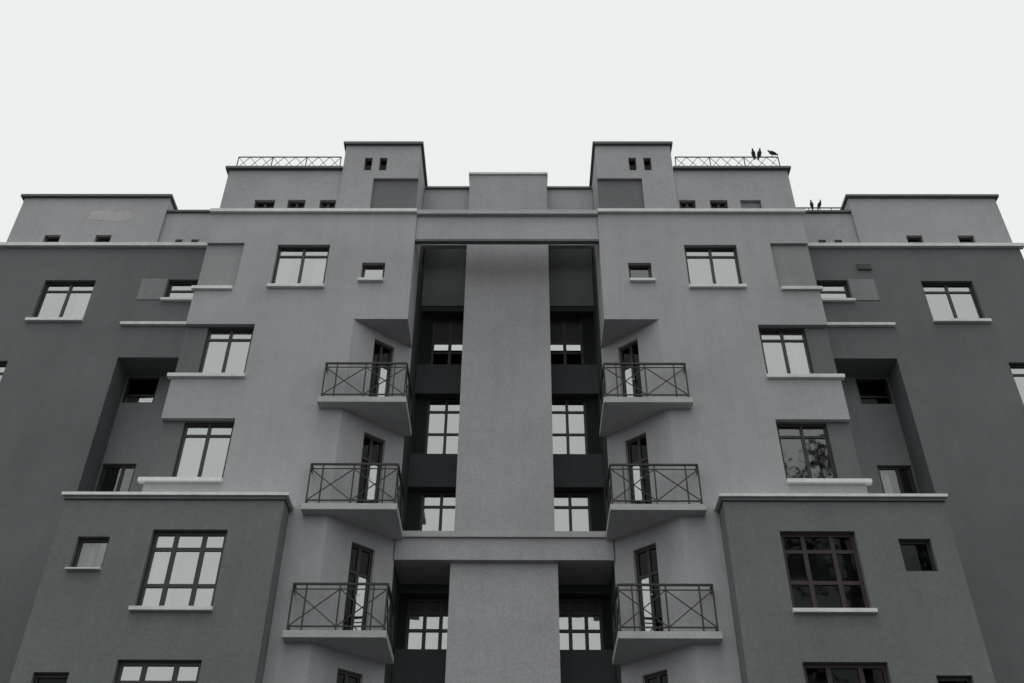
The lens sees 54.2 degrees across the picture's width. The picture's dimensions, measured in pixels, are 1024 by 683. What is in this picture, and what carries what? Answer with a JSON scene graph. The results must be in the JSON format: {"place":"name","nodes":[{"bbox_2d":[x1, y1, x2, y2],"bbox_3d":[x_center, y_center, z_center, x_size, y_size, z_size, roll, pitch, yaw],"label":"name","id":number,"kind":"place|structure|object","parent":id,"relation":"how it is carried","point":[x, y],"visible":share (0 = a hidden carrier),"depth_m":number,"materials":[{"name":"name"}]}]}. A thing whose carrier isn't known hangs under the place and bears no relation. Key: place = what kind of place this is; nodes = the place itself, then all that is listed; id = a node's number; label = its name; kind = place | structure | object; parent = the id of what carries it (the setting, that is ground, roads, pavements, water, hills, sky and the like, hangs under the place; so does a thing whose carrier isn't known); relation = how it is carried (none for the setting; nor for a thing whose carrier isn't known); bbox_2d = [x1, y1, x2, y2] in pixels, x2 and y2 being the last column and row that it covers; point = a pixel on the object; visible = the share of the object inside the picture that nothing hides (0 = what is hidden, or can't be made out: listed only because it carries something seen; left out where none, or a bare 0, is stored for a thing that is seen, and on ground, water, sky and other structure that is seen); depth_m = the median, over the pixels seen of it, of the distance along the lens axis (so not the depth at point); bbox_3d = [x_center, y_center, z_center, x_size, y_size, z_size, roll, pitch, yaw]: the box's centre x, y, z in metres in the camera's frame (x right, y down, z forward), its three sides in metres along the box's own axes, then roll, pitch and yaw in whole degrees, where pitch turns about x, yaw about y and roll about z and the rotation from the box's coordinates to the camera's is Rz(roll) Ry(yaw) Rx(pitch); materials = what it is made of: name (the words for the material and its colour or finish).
{"place":"outdoors","nodes":[
{"label":"outdoors","id":0,"kind":"place"},
{"bbox_2d":[0,141,1023,682],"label":"apartment building","id":1,"kind":"structure","parent":0,"point":[382,411],"depth_m":26.11,"materials":[{"name":"paint"}]},
{"bbox_2d":[0,363,6,374],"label":"window","id":2,"kind":"structure","parent":1,"relation":"in","point":[1,364],"depth_m":28.13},
{"bbox_2d":[33,674,68,682],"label":"window","id":3,"kind":"structure","parent":1,"relation":"in","point":[39,678],"depth_m":20.63,"materials":[{"name":"black glass"}]},
{"bbox_2d":[45,237,59,241],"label":"window","id":4,"kind":"structure","parent":1,"relation":"in","point":[48,239],"depth_m":31.22,"materials":[{"name":"black glass"}]},
{"bbox_2d":[25,283,94,321],"bbox_3d":[-13.220,-1.131,29.480,1.650,1.604,0.428,0,-38,0],"label":"window","id":5,"kind":"structure","parent":1,"relation":"in","point":[83,299],"depth_m":29.61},
{"bbox_2d":[65,539,108,570],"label":"window","id":6,"kind":"structure","parent":1,"relation":"in","point":[87,551],"depth_m":22.42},
{"bbox_2d":[96,237,110,241],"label":"window","id":7,"kind":"structure","parent":1,"relation":"in","point":[99,239],"depth_m":31.21,"materials":[{"name":"black glass"}]},
{"bbox_2d":[96,465,135,491],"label":"window","id":8,"kind":"structure","parent":1,"relation":"in","point":[122,467],"depth_m":26.97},
{"bbox_2d":[122,378,159,402],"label":"window","id":9,"kind":"structure","parent":1,"relation":"in","point":[136,387],"depth_m":28.69,"materials":[{"name":"black glass"}]},
{"bbox_2d":[115,661,201,682],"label":"window","id":10,"kind":"structure","parent":1,"relation":"in","point":[144,665],"depth_m":20.74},
{"bbox_2d":[128,532,226,611],"bbox_3d":[-7.274,5.068,22.029,1.780,1.934,0.432,0,-38,0],"label":"window","id":11,"kind":"structure","parent":1,"relation":"in","point":[160,572],"depth_m":22.11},
{"bbox_2d":[160,282,197,301],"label":"window","id":12,"kind":"structure","parent":1,"relation":"in","point":[163,299],"depth_m":29.74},
{"bbox_2d":[173,423,233,477],"bbox_3d":[-7.597,2.787,24.780,1.278,1.688,0.207,0,-38,0],"label":"window","id":13,"kind":"structure","parent":1,"relation":"in","point":[192,444],"depth_m":24.90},
{"bbox_2d":[199,329,253,372],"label":"window","id":14,"kind":"structure","parent":1,"relation":"in","point":[231,331],"depth_m":26.83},
{"bbox_2d":[255,202,274,207],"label":"window","id":15,"kind":"structure","parent":1,"relation":"in","point":[258,204],"depth_m":29.97,"materials":[{"name":"black glass"}]},
{"bbox_2d":[288,202,304,207],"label":"window","id":16,"kind":"structure","parent":1,"relation":"in","point":[291,204],"depth_m":29.97,"materials":[{"name":"black glass"}]},
{"bbox_2d":[266,247,329,287],"bbox_3d":[-5.982,-2.055,28.258,1.580,1.654,0.433,0,-38,0],"label":"window","id":17,"kind":"structure","parent":1,"relation":"in","point":[281,275],"depth_m":28.46,"materials":[{"name":"white glass"}]},
{"bbox_2d":[320,202,335,207],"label":"window","id":18,"kind":"structure","parent":1,"relation":"in","point":[323,204],"depth_m":29.96,"materials":[{"name":"black glass"}]},
{"bbox_2d":[336,669,360,682],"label":"balcony door","id":19,"kind":"structure","parent":1,"relation":"in","point":[342,676],"depth_m":21.85,"materials":[{"name":"black glass"}]},
{"bbox_2d":[342,544,372,629],"bbox_3d":[-3.580,5.847,22.998,0.668,2.448,0.130,28,-46,-31],"label":"balcony door","id":20,"kind":"structure","parent":1,"relation":"in","point":[360,565],"depth_m":23.26,"materials":[{"name":"black glass"}]},
{"bbox_2d":[365,161,371,169],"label":"window","id":21,"kind":"structure","parent":1,"relation":"in","point":[368,164],"depth_m":30.95,"materials":[{"name":"black glass"}]},
{"bbox_2d":[357,434,383,502],"bbox_3d":[-3.564,3.429,24.858,0.668,2.448,0.130,28,-46,-31],"label":"balcony door","id":22,"kind":"structure","parent":1,"relation":"in","point":[372,451],"depth_m":25.18,"materials":[{"name":"black glass"}]},
{"bbox_2d":[357,265,384,281],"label":"window","id":23,"kind":"structure","parent":1,"relation":"in","point":[360,279],"depth_m":28.01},
{"bbox_2d":[368,341,392,396],"bbox_3d":[-3.548,1.051,26.687,0.668,2.448,0.130,28,-46,-31],"label":"balcony door","id":24,"kind":"structure","parent":1,"relation":"in","point":[381,353],"depth_m":27.03,"materials":[{"name":"black glass"}]},
{"bbox_2d":[379,161,386,169],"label":"window","id":25,"kind":"structure","parent":1,"relation":"in","point":[383,164],"depth_m":30.94,"materials":[{"name":"black glass"}]},
{"bbox_2d":[405,598,448,648],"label":"window","id":26,"kind":"structure","parent":1,"relation":"in","point":[425,600],"depth_m":24.93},
{"bbox_2d":[419,492,455,530],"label":"window","id":27,"kind":"structure","parent":1,"relation":"in","point":[441,494],"depth_m":26.86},
{"bbox_2d":[424,399,459,453],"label":"window","id":28,"kind":"structure","parent":1,"relation":"in","point":[446,401],"depth_m":28.59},
{"bbox_2d":[430,317,463,363],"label":"window","id":29,"kind":"structure","parent":1,"relation":"in","point":[447,336],"depth_m":30.31,"materials":[{"name":"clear glass"}]},
{"bbox_2d":[550,317,583,364],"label":"window","id":30,"kind":"structure","parent":1,"relation":"in","point":[566,338],"depth_m":30.26,"materials":[{"name":"black glass"}]},
{"bbox_2d":[552,399,587,453],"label":"window","id":31,"kind":"structure","parent":1,"relation":"in","point":[566,401],"depth_m":28.57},
{"bbox_2d":[554,493,591,530],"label":"window","id":32,"kind":"structure","parent":1,"relation":"in","point":[570,507],"depth_m":26.82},
{"bbox_2d":[559,599,603,649],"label":"window","id":33,"kind":"structure","parent":1,"relation":"in","point":[569,601],"depth_m":24.92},
{"bbox_2d":[620,341,642,396],"bbox_3d":[3.214,1.060,26.640,0.668,2.448,0.130,-29,-46,32],"label":"balcony door","id":34,"kind":"structure","parent":1,"relation":"in","point":[628,354],"depth_m":27.01,"materials":[{"name":"black glass"}]},
{"bbox_2d":[629,161,635,169],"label":"window","id":35,"kind":"structure","parent":1,"relation":"in","point":[632,164],"depth_m":30.88,"materials":[{"name":"black glass"}]},
{"bbox_2d":[627,435,651,503],"bbox_3d":[3.199,3.438,24.811,0.668,2.448,0.130,-29,-46,32],"label":"balcony door","id":36,"kind":"structure","parent":1,"relation":"in","point":[637,448],"depth_m":25.13,"materials":[{"name":"black glass"}]},
{"bbox_2d":[628,266,655,281],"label":"window","id":37,"kind":"structure","parent":1,"relation":"in","point":[650,279],"depth_m":28.01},
{"bbox_2d":[644,161,650,169],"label":"window","id":38,"kind":"structure","parent":1,"relation":"in","point":[647,165],"depth_m":30.87,"materials":[{"name":"black glass"}]},
{"bbox_2d":[635,544,663,630],"bbox_3d":[3.183,5.855,22.951,0.668,2.448,0.130,-29,-46,32],"label":"balcony door","id":39,"kind":"structure","parent":1,"relation":"in","point":[646,558],"depth_m":23.22,"materials":[{"name":"black glass"}]},
{"bbox_2d":[645,671,667,682],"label":"balcony door","id":40,"kind":"structure","parent":1,"relation":"in","point":[662,677],"depth_m":21.81,"materials":[{"name":"black glass"}]},
{"bbox_2d":[679,202,694,207],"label":"window","id":41,"kind":"structure","parent":1,"relation":"in","point":[682,204],"depth_m":29.89,"materials":[{"name":"black glass"}]},
{"bbox_2d":[684,248,746,288],"bbox_3d":[5.677,-2.083,28.121,1.580,1.654,0.290,0,-38,0],"label":"window","id":42,"kind":"structure","parent":1,"relation":"in","point":[691,286],"depth_m":28.23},
{"bbox_2d":[710,202,727,207],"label":"window","id":43,"kind":"structure","parent":1,"relation":"in","point":[713,204],"depth_m":29.88,"materials":[{"name":"black glass"}]},
{"bbox_2d":[741,202,760,207],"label":"window","id":44,"kind":"structure","parent":1,"relation":"in","point":[743,204],"depth_m":29.81,"materials":[{"name":"grey glass"}]},
{"bbox_2d":[757,147,761,159],"bbox_3d":[7.728,-5.874,31.244,0.140,0.347,0.239,13,-39,-15],"label":"bird","id":45,"kind":"object","parent":1,"relation":"on","point":[759,152],"visible":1,"depth_m":31.22},
{"bbox_2d":[767,150,777,154],"bbox_3d":[8.129,-5.877,31.218,0.326,0.323,0.140,-6,-38,8],"label":"bird","id":46,"kind":"object","parent":1,"relation":"on","point":[772,153],"visible":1,"depth_m":31.18},
{"bbox_2d":[759,330,813,373],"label":"window","id":47,"kind":"structure","parent":1,"relation":"in","point":[798,350],"depth_m":26.67,"materials":[{"name":"white glass"}]},
{"bbox_2d":[776,424,836,479],"bbox_3d":[7.232,2.765,24.623,1.278,1.688,0.070,0,-38,0],"label":"window","id":48,"kind":"structure","parent":1,"relation":"in","point":[800,426],"depth_m":24.88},
{"bbox_2d":[780,533,877,613],"bbox_3d":[6.865,5.043,21.875,1.780,1.934,0.290,0,-38,0],"label":"window","id":49,"kind":"structure","parent":1,"relation":"in","point":[824,573],"depth_m":21.95,"materials":[{"name":"black glass"}]},
{"bbox_2d":[817,283,855,301],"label":"window","id":50,"kind":"structure","parent":1,"relation":"in","point":[847,299],"depth_m":29.61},
{"bbox_2d":[803,664,889,682],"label":"window","id":51,"kind":"structure","parent":1,"relation":"in","point":[814,673],"depth_m":20.62,"materials":[{"name":"black glass"}]},
{"bbox_2d":[855,379,892,403],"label":"window","id":52,"kind":"structure","parent":1,"relation":"in","point":[871,391],"depth_m":28.51,"materials":[{"name":"black glass"}]},
{"bbox_2d":[877,467,916,493],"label":"window","id":53,"kind":"structure","parent":1,"relation":"in","point":[883,471],"depth_m":26.84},
{"bbox_2d":[907,238,921,242],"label":"window","id":54,"kind":"structure","parent":1,"relation":"in","point":[910,240],"depth_m":31.04,"materials":[{"name":"black glass"}]},
{"bbox_2d":[899,541,936,570],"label":"window","id":55,"kind":"structure","parent":1,"relation":"in","point":[917,555],"depth_m":22.21,"materials":[{"name":"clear glass"}]},
{"bbox_2d":[936,677,970,682],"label":"window","id":56,"kind":"structure","parent":1,"relation":"in","point":[939,679],"depth_m":20.51,"materials":[{"name":"black glass"}]},
{"bbox_2d":[922,284,991,322],"bbox_3d":[12.929,-1.139,29.245,1.650,1.604,0.290,0,-38,0],"label":"window","id":57,"kind":"structure","parent":1,"relation":"in","point":[935,320],"depth_m":29.33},
{"bbox_2d":[958,238,973,242],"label":"window","id":58,"kind":"structure","parent":1,"relation":"in","point":[962,240],"depth_m":31.02,"materials":[{"name":"black glass"}]},
{"bbox_2d":[1009,365,1023,376],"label":"window","id":59,"kind":"structure","parent":1,"relation":"in","point":[1011,366],"depth_m":27.92,"materials":[{"name":"grey"}]},
{"bbox_2d":[0,0,1023,257],"label":"sky","id":60,"kind":"structure","parent":0,"point":[97,96],"materials":[{"name":"white"}]}
]}

